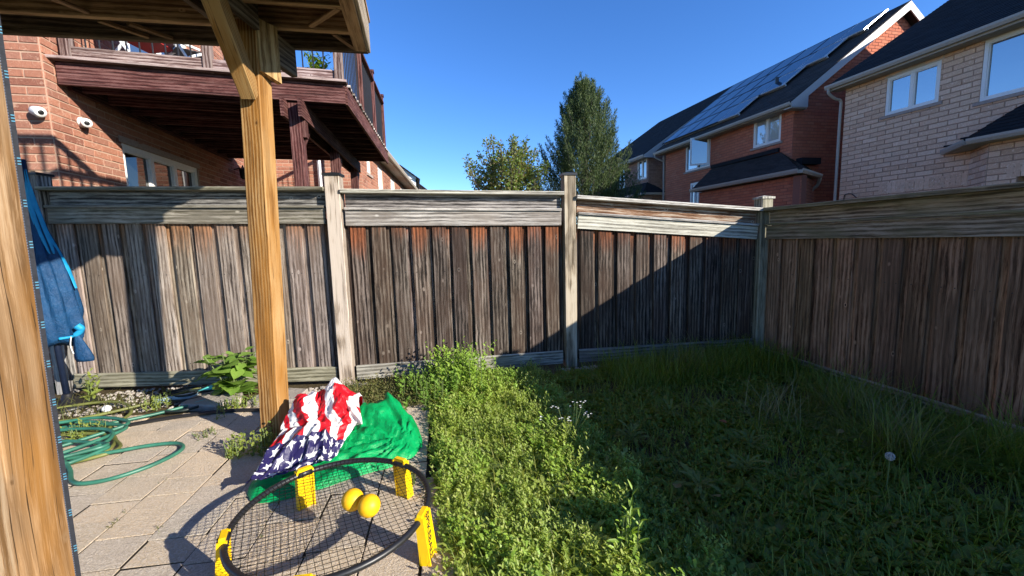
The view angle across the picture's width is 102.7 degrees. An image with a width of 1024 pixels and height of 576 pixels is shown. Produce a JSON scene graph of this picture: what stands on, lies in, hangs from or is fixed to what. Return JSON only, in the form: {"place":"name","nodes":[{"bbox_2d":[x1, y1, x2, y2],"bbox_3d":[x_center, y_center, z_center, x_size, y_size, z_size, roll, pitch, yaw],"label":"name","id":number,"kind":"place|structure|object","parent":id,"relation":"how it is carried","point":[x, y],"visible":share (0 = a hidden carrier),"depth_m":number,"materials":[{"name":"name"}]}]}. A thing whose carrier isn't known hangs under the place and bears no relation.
{"place":"outdoors","nodes":[
{"label":"outdoors","id":0,"kind":"place"},
{"bbox_2d":[3,35,244,381],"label":"brick house","id":1,"kind":"structure","parent":0,"point":[110,147],"depth_m":4.67,"materials":[{"name":"red brick"}]},
{"bbox_2d":[28,106,46,117],"bbox_3d":[-4.780,-1.779,4.137,0.168,0.120,0.121,1,7,21],"label":"security camera","id":2,"kind":"object","parent":1,"relation":"attached to","point":[38,112],"visible":1,"depth_m":4.09,"materials":[{"name":"white plastic"}]},
{"bbox_2d":[76,117,92,127],"bbox_3d":[-4.774,-1.845,4.570,0.122,0.119,0.169,-10,11,-51],"label":"security camera","id":3,"kind":"object","parent":1,"relation":"attached to","point":[83,122],"visible":1,"depth_m":4.54,"materials":[{"name":"white plastic"}]},
{"bbox_2d":[127,43,184,54],"bbox_3d":[-5.339,-3.704,6.128,0.070,2.080,1.620,-3,7,-13],"label":"window","id":4,"kind":"structure","parent":1,"relation":"in","point":[131,48],"depth_m":5.69,"materials":[{"name":"white glass"}]},
{"bbox_2d":[118,135,199,185],"bbox_3d":[-5.210,-1.412,6.179,0.102,1.250,1.990,-3,7,-13],"label":"window","id":5,"kind":"structure","parent":1,"relation":"in","point":[142,168],"depth_m":5.88,"materials":[{"name":"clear glass"}]},
{"bbox_2d":[234,165,244,179],"bbox_3d":[-5.618,-2.395,8.473,0.234,0.290,0.140,-6,8,-33],"label":"wall lantern","id":6,"kind":"object","parent":1,"relation":"attached to","point":[242,172],"depth_m":8.45,"materials":[{"name":"black metal"}]},
{"bbox_2d":[54,375,420,425],"bbox_3d":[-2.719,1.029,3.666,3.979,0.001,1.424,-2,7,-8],"label":"garden bed","id":7,"kind":"object","parent":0,"point":[303,385],"depth_m":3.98,"materials":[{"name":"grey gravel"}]},
{"bbox_2d":[21,159,100,413],"bbox_3d":[-3.958,-0.004,3.516,0.409,2.136,0.400,-8,9,-44],"label":"patio umbrella","id":8,"kind":"object","parent":7,"relation":"on","point":[62,307],"visible":0.68,"depth_m":3.48,"materials":[{"name":"blue fabric"}]},
{"bbox_2d":[80,367,102,401],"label":"weed plant","id":9,"kind":"object","parent":7,"relation":"on","point":[94,391],"visible":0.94,"depth_m":3.69,"materials":[{"name":"green plant"}]},
{"bbox_2d":[141,389,172,411],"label":"weed plant","id":10,"kind":"object","parent":7,"relation":"on","point":[154,401],"visible":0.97,"depth_m":3.53,"materials":[{"name":"green plant"}]},
{"bbox_2d":[153,385,213,412],"bbox_3d":[-2.892,0.973,3.674,0.650,0.054,0.425,4,9,42],"label":"garden hose","id":11,"kind":"object","parent":7,"relation":"on","point":[175,391],"visible":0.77,"depth_m":3.70,"materials":[{"name":"teal rubber"}]},
{"bbox_2d":[198,385,212,390],"bbox_3d":[-2.822,0.945,3.808,0.163,0.077,0.066,-5,7,-25],"label":"hose connector","id":12,"kind":"object","parent":11,"relation":"attached to","point":[208,387],"visible":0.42,"depth_m":3.79,"materials":[{"name":"teal plastic"}]},
{"bbox_2d":[179,391,242,411],"bbox_3d":[-2.639,1.008,3.683,0.494,0.085,0.414,-1,7,9],"label":"stepping stone","id":13,"kind":"object","parent":7,"relation":"on","point":[209,403],"visible":0.58,"depth_m":3.55,"materials":[{"name":"grey stone"}]},
{"bbox_2d":[194,346,257,398],"bbox_3d":[-2.512,0.781,3.735,0.580,0.485,0.484,-3,7,-13],"label":"broadleaf plant","id":14,"kind":"object","parent":7,"relation":"on","point":[232,369],"visible":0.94,"depth_m":3.66,"materials":[{"name":"green plant"}]},
{"bbox_2d":[56,362,626,418],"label":"pebbles","id":15,"kind":"object","parent":7,"relation":"on","point":[132,392],"visible":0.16,"depth_m":3.82,"materials":[{"name":"gravel"}]},
{"bbox_2d":[101,405,111,411],"bbox_3d":[-3.427,1.023,3.463,0.068,0.066,0.066,-3,7,-13],"label":"white ball","id":16,"kind":"object","parent":15,"relation":"on","point":[107,408],"visible":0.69,"depth_m":3.44,"materials":[{"name":"plastic"}]},
{"bbox_2d":[155,392,197,403],"bbox_3d":[-2.989,0.982,3.649,0.314,0.057,0.052,-5,8,-29],"label":"pipe","id":17,"kind":"object","parent":15,"relation":"on","point":[176,398],"visible":0.5,"depth_m":3.63,"materials":[{"name":"plastic"}]},
{"bbox_2d":[247,388,307,406],"bbox_3d":[-2.087,0.993,3.703,0.428,0.080,0.308,-2,7,-2],"label":"stepping stone","id":18,"kind":"object","parent":15,"relation":"on","point":[293,392],"visible":0.35,"depth_m":3.65,"materials":[{"name":"beige stone"}]},
{"bbox_2d":[339,370,443,406],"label":"bed weeds","id":19,"kind":"object","parent":7,"relation":"on","point":[379,392],"visible":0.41,"depth_m":3.60,"materials":[{"name":"green plant"}]},
{"bbox_2d":[61,400,479,575],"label":"patio","id":20,"kind":"structure","parent":0,"point":[195,502],"depth_m":2.10,"materials":[{"name":"stone"}]},
{"bbox_2d":[60,417,106,439],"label":"weed plant","id":21,"kind":"object","parent":20,"relation":"on","point":[80,435],"visible":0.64,"depth_m":3.01,"materials":[{"name":"green plant"}]},
{"bbox_2d":[59,399,205,485],"bbox_3d":[-3.020,1.077,2.750,1.456,0.081,1.238,-5,7,-27],"label":"garden hose","id":22,"kind":"object","parent":20,"relation":"on","point":[100,446],"visible":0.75,"depth_m":2.79,"materials":[{"name":"teal plastic"}]},
{"bbox_2d":[57,384,212,464],"bbox_3d":[-3.337,1.060,3.066,1.350,0.060,1.461,-3,7,-13],"label":"garden hose","id":23,"kind":"object","parent":20,"relation":"on","point":[115,440],"visible":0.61,"depth_m":3.28,"materials":[{"name":"rubber"}]},
{"bbox_2d":[0,0,370,575],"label":"pergola","id":24,"kind":"structure","parent":20,"relation":"on","point":[259,42],"depth_m":2.49,"materials":[{"name":"brown wood"}]},
{"bbox_2d":[0,19,80,575],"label":"webbing strap","id":25,"kind":"object","parent":24,"relation":"hanging from","point":[26,221],"visible":1,"depth_m":1.17,"materials":[{"name":"fabric"}]},
{"bbox_2d":[192,426,216,440],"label":"weed plant","id":26,"kind":"object","parent":20,"relation":"on","point":[210,431],"visible":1,"depth_m":2.98,"materials":[{"name":"green plant"}]},
{"bbox_2d":[128,408,289,426],"bbox_3d":[-2.365,1.024,3.310,1.262,0.038,0.149,-3,7,-8],"label":"edging strip","id":27,"kind":"object","parent":20,"relation":"on","point":[193,415],"visible":0.69,"depth_m":3.31,"materials":[{"name":"black plastic"}]},
{"bbox_2d":[223,432,244,458],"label":"weed plant","id":28,"kind":"object","parent":20,"relation":"on","point":[231,450],"visible":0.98,"depth_m":2.65,"materials":[{"name":"green plant"}]},
{"bbox_2d":[216,392,258,419],"bbox_3d":[-2.329,0.969,3.455,0.253,0.120,0.455,2,7,26],"label":"weed plant","id":29,"kind":"object","parent":20,"relation":"on","point":[235,404],"visible":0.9,"depth_m":3.46,"materials":[{"name":"green plant"}]},
{"bbox_2d":[241,421,276,456],"bbox_3d":[-1.656,1.001,2.727,0.165,0.188,0.214,2,7,27],"label":"weed plant","id":30,"kind":"object","parent":20,"relation":"on","point":[264,441],"visible":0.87,"depth_m":2.70,"materials":[{"name":"green plant"}]},
{"bbox_2d":[104,410,473,537],"bbox_3d":[-1.805,1.171,1.958,3.411,0.033,2.475,-3,7,-13],"label":"joint moss","id":31,"kind":"object","parent":20,"relation":"on","point":[162,526],"visible":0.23,"depth_m":2.03,"materials":[{"name":"green plant"}]},
{"bbox_2d":[215,456,437,575],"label":"net game set","id":32,"kind":"object","parent":20,"relation":"on","point":[305,490],"visible":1,"depth_m":1.75,"materials":[{"name":"black plastic"}]},
{"bbox_2d":[341,488,363,511],"bbox_3d":[-0.709,0.943,1.823,0.095,0.095,0.095,17,29,-25],"label":"yellow ball","id":33,"kind":"object","parent":32,"relation":"on","point":[351,498],"visible":0.88,"depth_m":1.79,"materials":[{"name":"plastic"}]},
{"bbox_2d":[358,493,380,517],"bbox_3d":[-0.621,0.946,1.780,0.095,0.095,0.095,17,29,-25],"label":"yellow ball","id":34,"kind":"object","parent":32,"relation":"on","point":[369,505],"visible":1,"depth_m":1.75,"materials":[{"name":"plastic"}]},
{"bbox_2d":[247,392,422,502],"bbox_3d":[-1.129,0.931,2.687,1.041,0.276,0.804,-6,8,-31],"label":"green cloth","id":35,"kind":"object","parent":20,"relation":"on","point":[388,428],"visible":0.5,"depth_m":2.59,"materials":[{"name":"green fabric"}]},
{"bbox_2d":[243,377,363,486],"bbox_3d":[-1.245,0.853,2.589,0.553,0.431,0.814,-3,7,-13],"label":"striped flag","id":36,"kind":"object","parent":35,"relation":"on","point":[316,427],"visible":0.99,"depth_m":2.55,"materials":[{"name":"fabric"}]},
{"bbox_2d":[409,463,415,484],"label":"weed plant","id":37,"kind":"object","parent":20,"relation":"on","point":[412,478],"visible":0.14,"depth_m":2.30,"materials":[{"name":"green plant"}]},
{"bbox_2d":[425,400,469,575],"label":"edge weeds","id":38,"kind":"object","parent":20,"relation":"on","point":[441,507],"visible":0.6,"depth_m":2.10,"materials":[{"name":"green plant"}]},
{"bbox_2d":[53,359,578,389],"bbox_3d":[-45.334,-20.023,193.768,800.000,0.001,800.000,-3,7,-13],"label":"ground","id":39,"kind":"structure","parent":0,"point":[136,386],"depth_m":4.33,"materials":[{"name":"brown soil"}]},
{"bbox_2d":[44,38,388,188],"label":"maroon deck","id":40,"kind":"structure","parent":39,"relation":"on","point":[334,119],"depth_m":5.09,"materials":[{"name":"brown wood"}]},
{"bbox_2d":[115,41,175,54],"bbox_3d":[-4.405,-2.980,4.837,0.538,1.007,0.516,-1,7,3],"label":"folding chair","id":41,"kind":"object","parent":40,"relation":"on","point":[147,47],"visible":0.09,"depth_m":4.91,"materials":[{"name":"red plastic"}]},
{"bbox_2d":[162,43,201,57],"bbox_3d":[-4.168,-3.023,5.142,0.516,1.007,0.538,4,9,41],"label":"folding chair","id":42,"kind":"object","parent":40,"relation":"on","point":[184,52],"visible":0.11,"depth_m":5.07,"materials":[{"name":"white plastic"}]},
{"bbox_2d":[303,51,333,69],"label":"potted plant","id":43,"kind":"object","parent":40,"relation":"on","point":[318,64],"visible":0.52,"depth_m":5.21,"materials":[{"name":"green plant"}]},
{"bbox_2d":[461,133,549,190],"bbox_3d":[-0.138,-3.247,15.913,3.412,5.662,3.803,-1,7,6],"label":"leafy tree","id":44,"kind":"object","parent":39,"relation":"on","point":[516,167],"visible":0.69,"depth_m":15.35,"materials":[{"name":"green plant"}]},
{"bbox_2d":[533,71,645,224],"bbox_3d":[2.803,-4.632,17.007,4.902,7.990,4.688,4,9,40],"label":"conifer tree","id":45,"kind":"object","parent":39,"relation":"on","point":[584,103],"visible":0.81,"depth_m":15.92,"materials":[{"name":"green plant"}]},
{"bbox_2d":[276,149,417,218],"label":"brick house","id":46,"kind":"structure","parent":0,"point":[392,174],"depth_m":10.64,"materials":[{"name":"red brick"}]},
{"bbox_2d":[366,161,372,178],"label":"window","id":47,"kind":"structure","parent":46,"relation":"in","point":[368,166],"depth_m":11.35,"materials":[{"name":"white glass"}]},
{"bbox_2d":[377,166,382,188],"bbox_3d":[-4.185,-3.022,12.933,0.070,1.520,0.800,-2,7,-7],"label":"window","id":48,"kind":"structure","parent":46,"relation":"in","point":[379,170],"depth_m":13.03,"materials":[{"name":"white glass"}]},
{"bbox_2d":[399,164,419,189],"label":"house","id":49,"kind":"structure","parent":0,"point":[415,180],"depth_m":34.15,"materials":[{"name":"white"}]},
{"bbox_2d":[295,0,947,217],"label":"sky","id":50,"kind":"structure","parent":0,"point":[450,75],"materials":[{"name":"blue"}]},
{"bbox_2d":[594,86,731,200],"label":"brick house","id":51,"kind":"structure","parent":0,"point":[646,145],"depth_m":21.94,"materials":[{"name":"red brick"}]},
{"bbox_2d":[637,159,646,181],"bbox_3d":[6.926,-6.269,21.765,0.115,1.135,1.080,-3,7,-13],"label":"window","id":52,"kind":"structure","parent":51,"relation":"in","point":[643,164],"depth_m":21.71,"materials":[{"name":"clear glass"}]},
{"bbox_2d":[425,350,1023,575],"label":"lawn","id":53,"kind":"structure","parent":0,"point":[551,367],"depth_m":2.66,"materials":[{"name":"plant"}]},
{"bbox_2d":[28,172,774,394],"bbox_3d":[-0.794,-0.135,4.132,7.375,2.150,0.414,-2,7,-5],"label":"board fence","id":54,"kind":"object","parent":53,"relation":"on","point":[380,283],"visible":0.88,"depth_m":4.03,"materials":[{"name":"brown wood"}]},
{"bbox_2d":[392,357,483,409],"bbox_3d":[-0.651,0.822,3.626,0.792,0.281,0.663,-3,7,-13],"label":"leafy bush","id":55,"kind":"object","parent":53,"relation":"on","point":[423,382],"visible":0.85,"depth_m":3.56,"materials":[{"name":"green plant"}]},
{"bbox_2d":[408,336,496,393],"bbox_3d":[-0.506,0.704,3.872,0.723,0.448,0.678,1,7,24],"label":"leafy bush","id":56,"kind":"object","parent":53,"relation":"on","point":[468,367],"visible":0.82,"depth_m":3.75,"materials":[{"name":"green plant"}]},
{"bbox_2d":[540,400,591,441],"bbox_3d":[0.343,0.890,2.684,0.388,0.312,0.226,-3,7,-13],"label":"flower weed","id":57,"kind":"object","parent":53,"relation":"on","point":[567,431],"visible":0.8,"depth_m":2.68,"materials":[{"name":"green plant"}]},
{"bbox_2d":[427,358,747,575],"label":"lawn weeds","id":58,"kind":"object","parent":53,"relation":"on","point":[664,544],"visible":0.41,"depth_m":2.09,"materials":[{"name":"green plant"}]},
{"bbox_2d":[605,479,648,564],"bbox_3d":[0.494,1.005,1.707,0.216,0.301,0.148,-8,9,-42],"label":"weed plant","id":59,"kind":"object","parent":53,"relation":"on","point":[628,518],"visible":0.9,"depth_m":1.70,"materials":[{"name":"green plant"}]},
{"bbox_2d":[616,419,649,445],"bbox_3d":[0.787,0.938,2.647,0.258,0.116,0.221,-3,7,-13],"label":"thistle rosette","id":60,"kind":"object","parent":53,"relation":"on","point":[634,427],"visible":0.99,"depth_m":2.68,"materials":[{"name":"green plant"}]},
{"bbox_2d":[654,398,682,415],"bbox_3d":[1.175,0.889,3.009,0.219,0.107,0.202,-8,9,-42],"label":"thistle rosette","id":61,"kind":"object","parent":53,"relation":"on","point":[672,410],"visible":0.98,"depth_m":3.02,"materials":[{"name":"green plant"}]},
{"bbox_2d":[635,333,730,383],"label":"long grass","id":62,"kind":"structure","parent":53,"relation":"on","point":[685,355],"depth_m":4.02,"materials":[{"name":"green plant"}]},
{"bbox_2d":[673,462,720,500],"bbox_3d":[0.972,1.002,2.124,0.225,0.096,0.265,3,8,36],"label":"thistle rosette","id":63,"kind":"object","parent":53,"relation":"on","point":[693,475],"visible":0.98,"depth_m":2.12,"materials":[{"name":"green plant"}]},
{"bbox_2d":[699,397,725,416],"bbox_3d":[1.465,0.881,3.020,0.200,0.101,0.190,-3,7,-13],"label":"thistle rosette","id":64,"kind":"object","parent":53,"relation":"on","point":[712,407],"visible":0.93,"depth_m":3.01,"materials":[{"name":"green plant"}]},
{"bbox_2d":[728,454,770,477],"bbox_3d":[1.292,0.974,2.279,0.209,0.099,0.189,-2,7,-2],"label":"thistle rosette","id":65,"kind":"object","parent":53,"relation":"on","point":[747,462],"visible":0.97,"depth_m":2.27,"materials":[{"name":"green plant"}]},
{"bbox_2d":[729,428,775,451],"bbox_3d":[1.491,0.940,2.537,0.250,0.095,0.212,-3,7,-13],"label":"thistle rosette","id":66,"kind":"object","parent":53,"relation":"on","point":[752,437],"visible":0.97,"depth_m":2.55,"materials":[{"name":"green plant"}]},
{"bbox_2d":[528,355,1023,575],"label":"shaded weeds","id":67,"kind":"object","parent":53,"relation":"on","point":[824,509],"visible":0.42,"depth_m":2.06,"materials":[{"name":"green plant"}]},
{"bbox_2d":[529,357,1023,575],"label":"shaded clover","id":68,"kind":"object","parent":53,"relation":"on","point":[807,527],"visible":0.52,"depth_m":2.20,"materials":[{"name":"green plant"}]},
{"bbox_2d":[672,483,681,487],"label":"fallen leaf","id":69,"kind":"object","parent":68,"relation":"on","point":[676,485],"visible":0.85,"depth_m":2.10,"materials":[{"name":"plant"}]},
{"bbox_2d":[698,368,856,443],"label":"long grass","id":70,"kind":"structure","parent":53,"relation":"on","point":[778,402],"depth_m":2.94,"materials":[{"name":"green plant"}]},
{"bbox_2d":[591,331,1023,466],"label":"tall grass","id":71,"kind":"structure","parent":53,"relation":"on","point":[738,353],"depth_m":3.94,"materials":[{"name":"green plant"}]},
{"bbox_2d":[770,355,961,436],"bbox_3d":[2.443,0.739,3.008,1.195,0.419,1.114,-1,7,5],"label":"long grass","id":72,"kind":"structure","parent":53,"relation":"on","point":[843,398],"depth_m":3.01,"materials":[{"name":"green plant"}]},
{"bbox_2d":[885,452,895,489],"bbox_3d":[1.934,0.954,2.103,0.042,0.231,0.042,-3,7,-13],"label":"seed head","id":73,"kind":"object","parent":53,"relation":"on","point":[889,456],"visible":0.99,"depth_m":2.09},
{"bbox_2d":[763,182,1023,433],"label":"side fence","id":74,"kind":"object","parent":53,"relation":"on","point":[929,300],"visible":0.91,"depth_m":3.19,"materials":[{"name":"brown wood"}]},
{"bbox_2d":[801,378,1022,503],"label":"long grass","id":75,"kind":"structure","parent":53,"relation":"on","point":[890,441],"depth_m":2.42,"materials":[{"name":"green plant"}]},
{"bbox_2d":[898,385,1023,485],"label":"long grass","id":76,"kind":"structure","parent":53,"relation":"on","point":[1002,449],"depth_m":2.36,"materials":[{"name":"green plant"}]},
{"bbox_2d":[653,0,923,225],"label":"brick house","id":77,"kind":"structure","parent":0,"point":[771,130],"depth_m":14.02,"materials":[{"name":"red brick"}]},
{"bbox_2d":[690,182,701,202],"bbox_3d":[8.063,-4.038,17.868,0.070,1.120,0.800,-3,7,-13],"label":"window","id":78,"kind":"structure","parent":77,"relation":"in","point":[694,196],"depth_m":17.99,"materials":[{"name":"clear glass"}]},
{"bbox_2d":[683,135,710,173],"bbox_3d":[8.001,-5.729,17.635,0.115,1.365,1.760,-3,7,-13],"label":"window","id":79,"kind":"structure","parent":77,"relation":"in","point":[689,169],"depth_m":18.07,"materials":[{"name":"white glass"}]},
{"bbox_2d":[750,111,782,150],"bbox_3d":[8.813,-5.428,14.150,0.115,1.095,1.320,-3,7,-13],"label":"window","id":80,"kind":"structure","parent":77,"relation":"in","point":[767,133],"depth_m":14.13,"materials":[{"name":"clear glass"}]},
{"bbox_2d":[824,0,1023,222],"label":"brick house","id":81,"kind":"structure","parent":0,"point":[934,100],"depth_m":9.60,"materials":[{"name":"beige brick"}]},
{"bbox_2d":[879,55,944,119],"bbox_3d":[9.787,-4.855,10.020,0.115,1.085,1.300,-3,7,-13],"label":"window","id":82,"kind":"structure","parent":81,"relation":"in","point":[908,91],"depth_m":9.99,"materials":[{"name":"clear glass"}]},
{"bbox_2d":[972,26,1023,106],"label":"window","id":83,"kind":"structure","parent":81,"relation":"in","point":[1003,64],"depth_m":8.49,"materials":[{"name":"clear glass"}]}
]}

